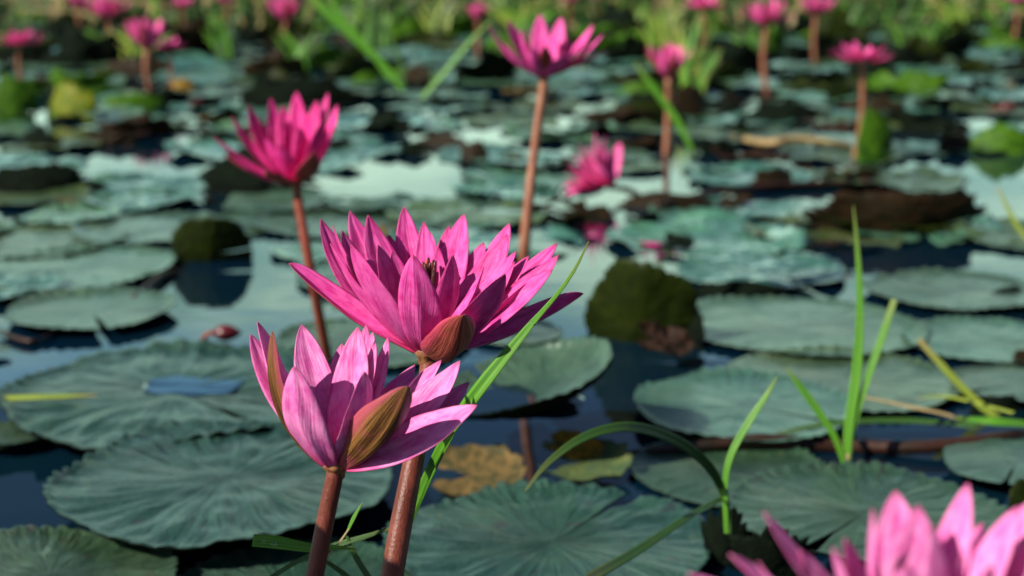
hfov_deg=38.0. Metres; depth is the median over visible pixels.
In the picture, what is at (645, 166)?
lily pad
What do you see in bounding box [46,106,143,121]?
lily pad
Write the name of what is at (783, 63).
lily pad
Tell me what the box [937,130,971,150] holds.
upturned pad
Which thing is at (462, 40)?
lily pad
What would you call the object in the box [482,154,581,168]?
lily pad
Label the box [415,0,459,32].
grass tuft
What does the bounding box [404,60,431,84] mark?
upturned pad
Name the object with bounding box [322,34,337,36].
lily pad
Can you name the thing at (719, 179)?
lily pad
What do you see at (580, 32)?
upturned pad
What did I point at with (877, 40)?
lily pad
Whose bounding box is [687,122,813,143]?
lily pad
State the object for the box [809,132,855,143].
lily pad
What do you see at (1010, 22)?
upturned pad
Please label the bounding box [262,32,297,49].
upturned pad
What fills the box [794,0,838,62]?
water lily
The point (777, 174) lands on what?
upturned pad
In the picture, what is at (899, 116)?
upturned pad
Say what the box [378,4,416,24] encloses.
upturned pad
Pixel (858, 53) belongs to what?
water lily
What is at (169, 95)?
upturned pad
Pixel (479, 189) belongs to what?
lily pad
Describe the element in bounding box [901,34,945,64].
upturned pad
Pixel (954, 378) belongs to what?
grass tuft
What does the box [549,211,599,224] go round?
leaf scrap
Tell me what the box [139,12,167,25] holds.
upturned pad
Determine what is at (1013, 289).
upturned pad
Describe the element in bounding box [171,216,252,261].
upturned pad
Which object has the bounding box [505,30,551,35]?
lily pad
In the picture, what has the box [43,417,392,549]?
lily pad
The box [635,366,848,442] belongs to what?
lily pad
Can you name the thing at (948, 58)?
lily pad
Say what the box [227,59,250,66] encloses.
lily pad
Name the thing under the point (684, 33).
upturned pad
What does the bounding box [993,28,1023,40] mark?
upturned pad
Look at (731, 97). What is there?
upturned pad
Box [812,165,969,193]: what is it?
lily pad
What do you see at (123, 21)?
upturned pad
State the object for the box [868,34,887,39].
lily pad
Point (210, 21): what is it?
upturned pad
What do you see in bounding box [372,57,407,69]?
upturned pad
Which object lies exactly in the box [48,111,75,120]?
leaf scrap
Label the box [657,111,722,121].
lily pad
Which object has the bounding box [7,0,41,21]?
grass tuft
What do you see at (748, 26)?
lily pad
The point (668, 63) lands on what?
water lily
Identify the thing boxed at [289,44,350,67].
upturned pad
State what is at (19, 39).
water lily
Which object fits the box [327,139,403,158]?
lily pad
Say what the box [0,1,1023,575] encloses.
water
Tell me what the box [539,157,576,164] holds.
leaf scrap
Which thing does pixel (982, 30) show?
lily pad
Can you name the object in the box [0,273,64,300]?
lily pad
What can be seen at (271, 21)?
upturned pad
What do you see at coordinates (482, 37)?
lily pad
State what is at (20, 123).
lily pad
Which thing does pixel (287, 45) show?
upturned pad
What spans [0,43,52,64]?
upturned pad
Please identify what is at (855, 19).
grass tuft
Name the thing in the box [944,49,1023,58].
lily pad
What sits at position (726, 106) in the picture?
upturned pad
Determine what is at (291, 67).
upturned pad
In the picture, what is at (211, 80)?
lily pad
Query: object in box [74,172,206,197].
lily pad
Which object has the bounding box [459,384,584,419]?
water puddle
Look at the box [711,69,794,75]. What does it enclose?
lily pad
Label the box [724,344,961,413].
lily pad
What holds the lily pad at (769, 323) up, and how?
on the water
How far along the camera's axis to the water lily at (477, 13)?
6.56 m
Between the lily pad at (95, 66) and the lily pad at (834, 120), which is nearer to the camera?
the lily pad at (834, 120)
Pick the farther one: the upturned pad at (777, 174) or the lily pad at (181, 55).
the lily pad at (181, 55)
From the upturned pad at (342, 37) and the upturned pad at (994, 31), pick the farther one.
the upturned pad at (994, 31)
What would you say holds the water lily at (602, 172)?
on the water
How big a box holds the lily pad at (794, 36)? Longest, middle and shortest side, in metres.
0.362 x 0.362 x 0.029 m
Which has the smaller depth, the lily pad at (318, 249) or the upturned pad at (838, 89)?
the lily pad at (318, 249)
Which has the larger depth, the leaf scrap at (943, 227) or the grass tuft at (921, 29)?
the grass tuft at (921, 29)
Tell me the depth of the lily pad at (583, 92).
4.66 m
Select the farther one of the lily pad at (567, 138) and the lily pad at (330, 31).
the lily pad at (330, 31)
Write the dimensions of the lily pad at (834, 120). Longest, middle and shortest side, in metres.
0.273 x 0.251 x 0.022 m
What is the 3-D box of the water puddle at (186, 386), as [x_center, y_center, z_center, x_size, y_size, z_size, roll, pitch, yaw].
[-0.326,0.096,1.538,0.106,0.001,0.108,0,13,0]
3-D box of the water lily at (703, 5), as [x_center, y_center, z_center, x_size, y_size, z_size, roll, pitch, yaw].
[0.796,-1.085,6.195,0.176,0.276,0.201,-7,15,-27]
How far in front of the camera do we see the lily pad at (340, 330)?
1.77 m
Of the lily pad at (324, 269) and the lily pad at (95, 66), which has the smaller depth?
the lily pad at (324, 269)
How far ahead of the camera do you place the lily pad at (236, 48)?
6.58 m
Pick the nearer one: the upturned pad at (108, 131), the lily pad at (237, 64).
the upturned pad at (108, 131)
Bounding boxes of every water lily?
[0,29,44,78]
[68,0,86,28]
[81,0,129,32]
[122,17,168,91]
[154,37,185,86]
[170,0,194,25]
[214,91,337,360]
[220,0,233,25]
[250,322,477,575]
[266,0,304,33]
[289,207,582,575]
[466,3,488,50]
[489,14,608,309]
[562,134,641,195]
[565,0,574,27]
[646,42,691,153]
[681,0,726,49]
[688,483,1023,575]
[737,0,797,94]
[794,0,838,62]
[830,40,893,156]
[1008,0,1023,38]
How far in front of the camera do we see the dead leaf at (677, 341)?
1.66 m
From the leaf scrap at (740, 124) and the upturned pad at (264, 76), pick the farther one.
the upturned pad at (264, 76)
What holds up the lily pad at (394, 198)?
on the water
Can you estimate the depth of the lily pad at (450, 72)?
5.47 m
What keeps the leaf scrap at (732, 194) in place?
on the water
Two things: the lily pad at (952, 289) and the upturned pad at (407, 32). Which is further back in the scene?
the upturned pad at (407, 32)
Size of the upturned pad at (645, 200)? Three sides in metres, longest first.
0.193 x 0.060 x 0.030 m
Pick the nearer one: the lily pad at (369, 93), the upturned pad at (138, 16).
the lily pad at (369, 93)
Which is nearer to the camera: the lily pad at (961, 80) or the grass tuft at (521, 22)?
the lily pad at (961, 80)
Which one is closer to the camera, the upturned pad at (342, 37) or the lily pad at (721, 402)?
the lily pad at (721, 402)
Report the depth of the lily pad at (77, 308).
1.89 m
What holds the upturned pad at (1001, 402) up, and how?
on the water
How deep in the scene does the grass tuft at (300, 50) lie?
5.60 m
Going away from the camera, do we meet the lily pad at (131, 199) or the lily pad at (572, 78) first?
the lily pad at (131, 199)
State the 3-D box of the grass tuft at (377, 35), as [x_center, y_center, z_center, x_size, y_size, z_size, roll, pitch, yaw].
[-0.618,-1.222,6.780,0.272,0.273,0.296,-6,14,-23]
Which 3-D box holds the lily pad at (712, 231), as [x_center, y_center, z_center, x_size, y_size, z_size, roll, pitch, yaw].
[0.308,-0.081,2.353,0.307,0.035,0.319,-9,18,-24]
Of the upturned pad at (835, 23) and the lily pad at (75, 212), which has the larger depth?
the upturned pad at (835, 23)
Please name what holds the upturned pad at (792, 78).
on the lily pad at (752, 81)
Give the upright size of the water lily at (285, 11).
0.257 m
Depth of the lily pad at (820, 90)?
4.73 m
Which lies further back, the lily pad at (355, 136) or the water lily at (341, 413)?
the lily pad at (355, 136)
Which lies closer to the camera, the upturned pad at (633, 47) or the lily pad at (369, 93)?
the lily pad at (369, 93)
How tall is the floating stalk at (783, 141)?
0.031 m
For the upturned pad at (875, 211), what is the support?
on the water
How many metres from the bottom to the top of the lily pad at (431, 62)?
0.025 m
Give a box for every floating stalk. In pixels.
[0,329,59,343]
[130,268,178,296]
[626,428,1023,454]
[653,180,854,208]
[731,134,851,147]
[849,161,882,192]
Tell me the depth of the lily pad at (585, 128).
3.72 m
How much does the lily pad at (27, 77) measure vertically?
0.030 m
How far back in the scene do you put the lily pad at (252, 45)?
6.78 m
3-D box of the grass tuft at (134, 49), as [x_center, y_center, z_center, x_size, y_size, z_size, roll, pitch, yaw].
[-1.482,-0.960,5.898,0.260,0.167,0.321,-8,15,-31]
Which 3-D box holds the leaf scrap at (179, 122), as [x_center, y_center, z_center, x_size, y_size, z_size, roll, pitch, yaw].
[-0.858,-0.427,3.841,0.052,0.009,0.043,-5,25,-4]
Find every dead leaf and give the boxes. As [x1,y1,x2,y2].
[2,394,96,400]
[199,115,228,119]
[432,444,526,497]
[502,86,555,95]
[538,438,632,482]
[550,429,603,458]
[637,320,694,356]
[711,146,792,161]
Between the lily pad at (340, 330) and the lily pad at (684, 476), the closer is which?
the lily pad at (684, 476)
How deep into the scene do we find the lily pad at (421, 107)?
4.26 m
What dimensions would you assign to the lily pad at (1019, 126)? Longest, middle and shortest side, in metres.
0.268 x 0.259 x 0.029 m
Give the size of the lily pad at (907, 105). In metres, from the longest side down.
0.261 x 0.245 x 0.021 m
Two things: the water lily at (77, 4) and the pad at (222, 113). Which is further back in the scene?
the water lily at (77, 4)
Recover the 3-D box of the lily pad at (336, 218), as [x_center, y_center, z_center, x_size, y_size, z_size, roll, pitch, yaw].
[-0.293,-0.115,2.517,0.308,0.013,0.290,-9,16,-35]
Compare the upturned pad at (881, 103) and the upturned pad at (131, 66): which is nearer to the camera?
the upturned pad at (881, 103)
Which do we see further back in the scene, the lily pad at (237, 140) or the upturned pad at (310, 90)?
the upturned pad at (310, 90)
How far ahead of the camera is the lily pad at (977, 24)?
8.70 m
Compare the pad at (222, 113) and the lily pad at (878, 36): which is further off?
the lily pad at (878, 36)
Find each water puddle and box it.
[143,375,246,396]
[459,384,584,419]
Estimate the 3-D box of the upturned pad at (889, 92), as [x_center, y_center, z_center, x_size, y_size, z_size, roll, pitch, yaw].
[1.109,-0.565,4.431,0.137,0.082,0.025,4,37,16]
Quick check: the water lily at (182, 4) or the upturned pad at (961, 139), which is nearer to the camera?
the upturned pad at (961, 139)
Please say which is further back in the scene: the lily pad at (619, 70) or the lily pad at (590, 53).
the lily pad at (590, 53)
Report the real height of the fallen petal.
0.008 m
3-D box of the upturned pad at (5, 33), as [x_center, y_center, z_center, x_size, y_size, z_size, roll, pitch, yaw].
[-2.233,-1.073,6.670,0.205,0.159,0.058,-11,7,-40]
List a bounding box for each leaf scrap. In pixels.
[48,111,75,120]
[56,197,80,205]
[94,110,109,114]
[131,130,150,137]
[170,118,189,124]
[329,137,352,148]
[331,137,349,142]
[378,221,413,237]
[522,192,577,208]
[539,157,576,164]
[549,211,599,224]
[594,123,614,130]
[608,71,646,76]
[624,213,664,221]
[656,231,695,249]
[706,192,751,208]
[719,119,769,130]
[725,192,752,197]
[745,93,779,100]
[758,96,800,104]
[791,163,811,170]
[809,119,857,133]
[812,238,846,245]
[827,166,879,175]
[830,217,869,231]
[889,223,951,232]
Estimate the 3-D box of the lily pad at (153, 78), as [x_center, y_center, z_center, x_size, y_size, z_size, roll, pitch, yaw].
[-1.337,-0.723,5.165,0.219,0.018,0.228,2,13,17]
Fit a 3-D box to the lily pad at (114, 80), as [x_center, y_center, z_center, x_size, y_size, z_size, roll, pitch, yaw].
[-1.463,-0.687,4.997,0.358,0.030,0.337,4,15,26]
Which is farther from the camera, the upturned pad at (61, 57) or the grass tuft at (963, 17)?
the grass tuft at (963, 17)
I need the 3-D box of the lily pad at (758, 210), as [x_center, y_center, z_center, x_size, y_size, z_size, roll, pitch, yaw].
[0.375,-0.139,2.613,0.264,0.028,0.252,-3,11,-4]
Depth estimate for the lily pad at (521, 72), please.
5.40 m
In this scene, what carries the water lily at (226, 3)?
on the water
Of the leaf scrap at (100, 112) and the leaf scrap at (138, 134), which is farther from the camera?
the leaf scrap at (100, 112)
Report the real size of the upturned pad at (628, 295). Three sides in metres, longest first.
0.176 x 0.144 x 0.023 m
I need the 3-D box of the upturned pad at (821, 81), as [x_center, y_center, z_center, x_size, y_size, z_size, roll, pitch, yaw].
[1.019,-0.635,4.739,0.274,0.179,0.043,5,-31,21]
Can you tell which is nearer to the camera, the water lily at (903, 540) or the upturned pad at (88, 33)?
the water lily at (903, 540)
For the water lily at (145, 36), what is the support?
on the water
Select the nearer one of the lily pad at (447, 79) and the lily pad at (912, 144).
the lily pad at (912, 144)
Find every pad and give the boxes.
[0,30,22,45]
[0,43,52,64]
[0,62,13,68]
[0,72,37,121]
[0,119,45,130]
[0,127,53,136]
[0,152,88,169]
[0,163,92,193]
[0,184,92,205]
[0,221,20,232]
[0,223,128,258]
[0,243,177,290]
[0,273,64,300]
[0,338,329,450]
[0,345,10,352]
[0,421,50,446]
[0,525,178,575]
[1,22,26,33]
[1,137,100,152]
[2,63,81,71]
[4,148,31,153]
[4,286,176,329]
[9,201,123,224]
[11,71,79,76]
[13,74,47,79]
[17,126,64,145]
[18,78,50,96]
[21,24,39,29]
[26,21,76,33]
[30,73,55,90]
[31,34,58,47]
[33,89,55,95]
[40,49,86,65]
[43,67,126,93]
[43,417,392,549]
[46,81,97,120]
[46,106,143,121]
[52,10,90,29]
[57,18,100,55]
[69,62,108,69]
[70,211,239,244]
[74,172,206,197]
[77,33,131,63]
[80,185,205,211]
[81,30,107,34]
[82,126,133,139]
[83,179,110,190]
[84,28,129,42]
[91,53,174,75]
[92,113,199,130]
[92,132,136,146]
[95,12,126,28]
[96,75,127,88]
[96,111,177,135]
[97,91,157,106]
[101,94,164,109]
[116,12,171,33]
[119,13,132,27]
[119,76,158,82]
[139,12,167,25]
[146,87,187,103]
[150,14,222,56]
[154,51,223,61]
[157,67,244,83]
[162,56,232,68]
[163,25,181,31]
[164,138,254,160]
[168,101,232,111]
[171,77,195,91]
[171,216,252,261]
[174,87,240,97]
[177,536,409,575]
[188,132,253,143]
[190,100,220,108]
[191,79,240,85]
[195,109,243,123]
[196,130,239,140]
[198,147,321,193]
[200,210,297,235]
[205,46,250,52]
[206,13,242,32]
[206,78,253,89]
[207,105,310,119]
[208,119,267,132]
[222,57,259,60]
[223,189,340,212]
[227,49,263,55]
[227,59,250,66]
[230,108,244,118]
[232,43,263,47]
[232,68,307,75]
[235,27,277,41]
[237,77,371,108]
[238,75,319,82]
[239,47,310,78]
[242,121,268,133]
[249,203,421,237]
[251,71,288,82]
[252,50,271,53]
[260,9,312,38]
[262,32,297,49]
[270,67,288,77]
[270,238,340,263]
[272,38,328,52]
[276,318,417,367]
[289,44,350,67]
[296,261,340,288]
[300,19,322,34]
[309,35,330,39]
[316,154,363,174]
[317,64,410,70]
[321,191,426,212]
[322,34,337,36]
[326,48,390,79]
[327,29,342,33]
[327,113,429,130]
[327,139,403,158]
[331,33,362,41]
[332,131,381,144]
[335,79,379,87]
[337,36,369,43]
[349,71,385,83]
[352,89,439,96]
[357,21,368,35]
[365,110,410,132]
[366,47,425,59]
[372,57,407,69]
[372,100,494,114]
[376,75,471,84]
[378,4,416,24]
[382,478,710,575]
[385,196,549,232]
[386,27,422,44]
[386,221,585,260]
[388,54,454,60]
[390,17,430,32]
[392,68,456,75]
[393,67,439,79]
[393,90,488,102]
[394,29,458,44]
[395,140,431,155]
[397,46,436,52]
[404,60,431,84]
[404,117,463,130]
[405,42,481,49]
[407,59,439,65]
[409,58,467,64]
[417,132,464,147]
[418,51,475,57]
[425,11,495,36]
[425,61,477,66]
[429,94,450,105]
[430,37,485,43]
[437,143,524,162]
[450,56,520,61]
[452,177,557,200]
[452,336,612,420]
[454,48,522,80]
[459,140,487,163]
[459,167,538,185]
[460,78,538,86]
[461,114,558,128]
[463,34,491,38]
[474,98,579,113]
[481,34,513,45]
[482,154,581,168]
[490,320,563,344]
[499,121,617,134]
[503,153,521,156]
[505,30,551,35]
[507,128,592,143]
[509,37,570,52]
[514,68,531,78]
[515,81,580,93]
[518,173,580,190]
[524,72,620,85]
[527,100,561,106]
[542,194,611,221]
[545,22,567,27]
[547,87,606,97]
[550,27,593,50]
[565,69,616,74]
[566,39,587,54]
[569,111,595,120]
[569,145,656,162]
[571,55,594,65]
[573,23,620,37]
[573,56,648,65]
[575,52,606,57]
[580,104,659,123]
[583,137,630,145]
[583,258,698,342]
[584,0,652,34]
[588,37,602,51]
[590,28,618,40]
[595,159,664,172]
[596,35,624,54]
[596,85,631,97]
[598,23,638,48]
[600,75,634,85]
[604,33,649,61]
[604,67,655,76]
[605,207,807,255]
[607,135,676,150]
[612,29,674,48]
[612,81,674,95]
[613,100,664,123]
[615,90,726,102]
[616,120,721,135]
[617,191,713,208]
[624,89,674,102]
[628,436,824,507]
[631,59,650,65]
[634,64,692,82]
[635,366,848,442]
[642,65,654,69]
[649,194,801,220]
[652,21,692,45]
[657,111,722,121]
[660,77,729,93]
[671,83,712,116]
[676,250,845,291]
[677,307,706,349]
[681,20,693,31]
[681,162,748,172]
[686,110,794,126]
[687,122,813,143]
[688,160,827,189]
[690,140,742,154]
[691,36,780,73]
[692,17,735,34]
[696,280,796,297]
[696,295,929,357]
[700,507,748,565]
[706,34,759,40]
[710,61,746,81]
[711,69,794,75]
[711,93,747,104]
[712,74,797,89]
[712,100,749,112]
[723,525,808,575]
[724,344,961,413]
[729,459,1007,562]
[731,19,749,24]
[731,25,785,28]
[737,100,825,123]
[746,214,907,253]
[749,167,792,190]
[752,100,831,111]
[755,29,787,52]
[755,39,811,44]
[759,59,812,67]
[773,90,859,103]
[778,72,811,84]
[780,144,907,165]
[782,66,848,74]
[783,10,813,34]
[783,35,867,59]
[785,222,819,231]
[787,74,897,78]
[788,34,804,38]
[788,68,869,94]
[792,58,859,67]
[797,30,811,36]
[801,6,871,43]
[801,191,986,232]
[805,86,856,91]
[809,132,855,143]
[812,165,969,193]
[814,115,901,130]
[825,79,859,100]
[831,64,845,69]
[831,108,924,118]
[838,95,905,110]
[839,41,943,66]
[846,57,897,77]
[849,214,1002,245]
[855,106,892,162]
[859,69,911,95]
[863,267,1023,310]
[865,87,907,98]
[866,38,892,42]
[867,98,941,111]
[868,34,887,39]
[873,108,947,124]
[880,31,908,40]
[885,142,948,156]
[889,64,932,69]
[892,65,956,74]
[897,70,947,92]
[898,118,972,135]
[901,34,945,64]
[901,315,1023,364]
[902,94,1015,104]
[906,140,1007,154]
[911,96,950,109]
[918,20,981,25]
[919,97,984,109]
[926,33,973,56]
[928,62,954,67]
[937,19,987,44]
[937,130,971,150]
[942,75,1003,85]
[942,438,1023,484]
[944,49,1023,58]
[944,55,955,62]
[945,74,1003,78]
[947,364,1023,401]
[949,57,997,72]
[951,99,1023,116]
[951,217,1023,251]
[962,77,1002,90]
[966,28,990,35]
[966,130,981,137]
[967,70,1023,76]
[967,395,1023,414]
[968,121,1023,153]
[970,44,983,48]
[974,46,1020,52]
[978,35,1023,49]
[978,87,1023,102]
[984,57,1017,63]
[986,17,1023,34]
[986,25,1021,35]
[991,285,1023,292]
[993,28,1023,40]
[1000,54,1023,72]
[1001,52,1023,57]
[1005,122,1023,133]
[1008,477,1023,506]
[1010,349,1023,367]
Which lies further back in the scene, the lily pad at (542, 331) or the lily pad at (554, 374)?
the lily pad at (542, 331)
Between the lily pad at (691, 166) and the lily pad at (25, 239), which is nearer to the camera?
the lily pad at (25, 239)
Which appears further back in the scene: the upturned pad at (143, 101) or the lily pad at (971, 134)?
the upturned pad at (143, 101)
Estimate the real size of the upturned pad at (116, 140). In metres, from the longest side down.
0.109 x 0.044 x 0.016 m
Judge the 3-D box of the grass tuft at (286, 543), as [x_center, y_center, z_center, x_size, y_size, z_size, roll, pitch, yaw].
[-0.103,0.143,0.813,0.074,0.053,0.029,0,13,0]
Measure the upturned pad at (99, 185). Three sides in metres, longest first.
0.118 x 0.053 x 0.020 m
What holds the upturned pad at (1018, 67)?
on the water
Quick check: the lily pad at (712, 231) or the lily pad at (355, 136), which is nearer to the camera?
the lily pad at (712, 231)
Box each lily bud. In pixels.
[200,324,241,340]
[989,102,1019,110]
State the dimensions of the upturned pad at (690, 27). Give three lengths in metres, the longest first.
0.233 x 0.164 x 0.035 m
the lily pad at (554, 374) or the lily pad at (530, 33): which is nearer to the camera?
the lily pad at (554, 374)
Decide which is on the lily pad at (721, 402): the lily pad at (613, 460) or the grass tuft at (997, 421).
the grass tuft at (997, 421)
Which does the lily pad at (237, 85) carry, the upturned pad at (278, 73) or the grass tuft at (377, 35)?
the upturned pad at (278, 73)
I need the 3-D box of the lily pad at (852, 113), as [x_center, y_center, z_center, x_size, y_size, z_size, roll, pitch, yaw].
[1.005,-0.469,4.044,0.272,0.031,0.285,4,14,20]
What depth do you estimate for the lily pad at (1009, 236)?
2.39 m
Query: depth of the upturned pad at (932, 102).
4.23 m
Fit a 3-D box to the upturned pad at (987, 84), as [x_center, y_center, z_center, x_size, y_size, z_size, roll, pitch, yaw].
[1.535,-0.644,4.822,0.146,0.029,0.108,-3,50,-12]
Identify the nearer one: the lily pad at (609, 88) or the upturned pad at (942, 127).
the upturned pad at (942, 127)
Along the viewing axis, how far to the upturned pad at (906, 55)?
5.67 m
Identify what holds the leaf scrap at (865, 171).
on the lily pad at (924, 179)
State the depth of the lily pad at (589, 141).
3.54 m
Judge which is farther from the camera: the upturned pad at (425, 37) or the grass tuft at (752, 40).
the upturned pad at (425, 37)
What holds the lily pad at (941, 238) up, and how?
on the water
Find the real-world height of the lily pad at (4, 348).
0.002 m
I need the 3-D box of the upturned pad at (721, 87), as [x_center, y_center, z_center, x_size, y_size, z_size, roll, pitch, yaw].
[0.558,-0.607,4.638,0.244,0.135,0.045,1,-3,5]
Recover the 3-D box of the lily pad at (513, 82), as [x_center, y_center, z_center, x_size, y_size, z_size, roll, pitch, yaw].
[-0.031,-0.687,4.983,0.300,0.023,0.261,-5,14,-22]
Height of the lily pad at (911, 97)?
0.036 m
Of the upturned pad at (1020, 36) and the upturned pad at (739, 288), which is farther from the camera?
the upturned pad at (1020, 36)
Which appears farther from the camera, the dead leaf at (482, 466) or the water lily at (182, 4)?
the water lily at (182, 4)
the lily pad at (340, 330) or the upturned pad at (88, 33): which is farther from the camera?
the upturned pad at (88, 33)
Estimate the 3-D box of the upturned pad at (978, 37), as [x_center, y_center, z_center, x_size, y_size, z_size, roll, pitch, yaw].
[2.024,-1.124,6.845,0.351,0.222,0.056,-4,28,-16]
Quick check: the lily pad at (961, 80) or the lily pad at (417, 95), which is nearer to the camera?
the lily pad at (417, 95)
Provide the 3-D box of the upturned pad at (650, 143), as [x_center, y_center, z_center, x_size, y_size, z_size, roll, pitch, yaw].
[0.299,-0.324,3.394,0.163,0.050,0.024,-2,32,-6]
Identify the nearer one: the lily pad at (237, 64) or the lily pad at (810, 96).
the lily pad at (810, 96)
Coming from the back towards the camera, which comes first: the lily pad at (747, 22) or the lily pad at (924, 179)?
the lily pad at (747, 22)
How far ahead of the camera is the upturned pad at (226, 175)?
2.83 m
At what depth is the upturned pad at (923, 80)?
4.77 m
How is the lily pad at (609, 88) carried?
on the water
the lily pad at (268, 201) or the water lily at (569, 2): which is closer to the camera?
the lily pad at (268, 201)
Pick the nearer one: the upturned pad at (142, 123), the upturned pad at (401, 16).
the upturned pad at (142, 123)
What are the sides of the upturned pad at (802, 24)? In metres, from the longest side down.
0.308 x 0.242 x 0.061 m
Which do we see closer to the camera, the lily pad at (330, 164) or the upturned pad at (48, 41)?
the lily pad at (330, 164)
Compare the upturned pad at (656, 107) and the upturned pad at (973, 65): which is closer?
the upturned pad at (656, 107)
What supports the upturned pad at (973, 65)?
on the water
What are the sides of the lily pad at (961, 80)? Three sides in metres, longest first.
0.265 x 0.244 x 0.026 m
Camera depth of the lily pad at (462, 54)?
6.32 m
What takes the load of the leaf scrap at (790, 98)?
on the water
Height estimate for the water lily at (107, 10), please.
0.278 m
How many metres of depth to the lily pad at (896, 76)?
5.10 m
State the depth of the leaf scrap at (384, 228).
2.39 m
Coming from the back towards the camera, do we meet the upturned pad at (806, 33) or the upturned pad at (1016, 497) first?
the upturned pad at (806, 33)
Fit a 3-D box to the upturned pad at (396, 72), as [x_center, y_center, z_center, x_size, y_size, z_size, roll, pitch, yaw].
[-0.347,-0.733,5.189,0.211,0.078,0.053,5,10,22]
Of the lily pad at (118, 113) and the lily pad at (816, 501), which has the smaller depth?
the lily pad at (816, 501)
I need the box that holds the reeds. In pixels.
[0,0,1023,31]
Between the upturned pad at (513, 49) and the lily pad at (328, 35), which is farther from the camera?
the lily pad at (328, 35)
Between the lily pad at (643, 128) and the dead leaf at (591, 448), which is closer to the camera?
the dead leaf at (591, 448)
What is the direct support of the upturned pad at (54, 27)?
on the water
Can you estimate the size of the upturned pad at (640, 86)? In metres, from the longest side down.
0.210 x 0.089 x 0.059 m
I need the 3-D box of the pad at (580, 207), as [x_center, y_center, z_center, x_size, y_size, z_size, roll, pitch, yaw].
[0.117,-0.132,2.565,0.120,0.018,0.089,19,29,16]
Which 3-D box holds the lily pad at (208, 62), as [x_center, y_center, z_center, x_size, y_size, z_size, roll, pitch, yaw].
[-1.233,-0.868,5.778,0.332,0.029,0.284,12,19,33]
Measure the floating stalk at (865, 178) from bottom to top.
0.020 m
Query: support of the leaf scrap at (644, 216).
on the water
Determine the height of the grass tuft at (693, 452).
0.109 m
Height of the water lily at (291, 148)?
0.313 m
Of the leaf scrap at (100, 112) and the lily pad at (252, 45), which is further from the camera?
the lily pad at (252, 45)
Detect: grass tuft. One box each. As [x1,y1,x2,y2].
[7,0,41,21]
[106,26,173,57]
[201,13,237,58]
[252,502,388,575]
[272,28,322,69]
[309,0,406,90]
[349,0,410,47]
[413,241,588,520]
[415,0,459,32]
[420,21,490,99]
[484,0,564,31]
[524,377,776,575]
[598,0,654,19]
[634,62,693,150]
[639,0,688,63]
[664,13,721,94]
[727,26,770,52]
[776,395,1023,433]
[786,205,896,463]
[824,0,880,25]
[876,13,958,45]
[917,338,999,415]
[931,0,990,29]
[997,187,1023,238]
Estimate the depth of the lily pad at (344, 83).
4.96 m
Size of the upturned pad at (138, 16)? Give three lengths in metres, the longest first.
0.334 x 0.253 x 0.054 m
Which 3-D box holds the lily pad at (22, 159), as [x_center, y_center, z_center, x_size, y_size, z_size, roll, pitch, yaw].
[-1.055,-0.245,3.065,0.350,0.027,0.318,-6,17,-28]
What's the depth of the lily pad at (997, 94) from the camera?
4.59 m
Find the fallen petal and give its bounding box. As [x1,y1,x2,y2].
[640,241,660,246]
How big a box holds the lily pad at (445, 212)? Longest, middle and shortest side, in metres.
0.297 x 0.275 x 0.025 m
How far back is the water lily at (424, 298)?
0.80 m
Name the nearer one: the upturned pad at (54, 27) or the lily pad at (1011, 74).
the lily pad at (1011, 74)
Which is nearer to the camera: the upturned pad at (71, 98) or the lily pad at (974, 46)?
the upturned pad at (71, 98)
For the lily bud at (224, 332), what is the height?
0.031 m
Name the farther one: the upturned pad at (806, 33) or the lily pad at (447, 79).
the upturned pad at (806, 33)
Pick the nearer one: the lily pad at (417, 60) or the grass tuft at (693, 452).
the grass tuft at (693, 452)
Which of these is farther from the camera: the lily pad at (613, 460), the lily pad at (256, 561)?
the lily pad at (613, 460)
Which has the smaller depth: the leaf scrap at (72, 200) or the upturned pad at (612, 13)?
the leaf scrap at (72, 200)
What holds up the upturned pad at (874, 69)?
on the water
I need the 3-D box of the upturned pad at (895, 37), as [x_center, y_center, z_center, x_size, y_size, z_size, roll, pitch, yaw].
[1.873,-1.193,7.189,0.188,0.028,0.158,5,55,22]
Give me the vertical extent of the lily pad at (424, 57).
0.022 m
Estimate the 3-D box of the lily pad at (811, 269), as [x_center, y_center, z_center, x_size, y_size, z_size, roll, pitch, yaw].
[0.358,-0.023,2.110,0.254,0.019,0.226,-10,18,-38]
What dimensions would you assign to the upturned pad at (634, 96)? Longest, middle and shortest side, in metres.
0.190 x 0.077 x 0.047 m
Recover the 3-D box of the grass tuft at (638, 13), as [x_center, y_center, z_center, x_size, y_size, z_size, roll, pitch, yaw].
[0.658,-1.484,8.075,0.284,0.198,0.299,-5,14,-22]
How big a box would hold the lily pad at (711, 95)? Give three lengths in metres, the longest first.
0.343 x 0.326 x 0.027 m
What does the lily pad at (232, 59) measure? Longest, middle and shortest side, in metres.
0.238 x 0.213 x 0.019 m
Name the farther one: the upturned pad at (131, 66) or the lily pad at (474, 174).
the upturned pad at (131, 66)
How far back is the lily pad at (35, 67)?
5.67 m
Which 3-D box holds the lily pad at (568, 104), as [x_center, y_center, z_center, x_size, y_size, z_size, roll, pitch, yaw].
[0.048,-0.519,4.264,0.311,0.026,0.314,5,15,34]
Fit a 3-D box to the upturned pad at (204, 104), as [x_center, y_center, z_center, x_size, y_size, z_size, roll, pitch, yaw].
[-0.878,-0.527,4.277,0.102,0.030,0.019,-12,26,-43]
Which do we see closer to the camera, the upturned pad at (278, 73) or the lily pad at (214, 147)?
the lily pad at (214, 147)
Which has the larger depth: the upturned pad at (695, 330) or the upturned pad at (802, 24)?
the upturned pad at (802, 24)
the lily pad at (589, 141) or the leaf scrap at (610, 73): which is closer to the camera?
the lily pad at (589, 141)
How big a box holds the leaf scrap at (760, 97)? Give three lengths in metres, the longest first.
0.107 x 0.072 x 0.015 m

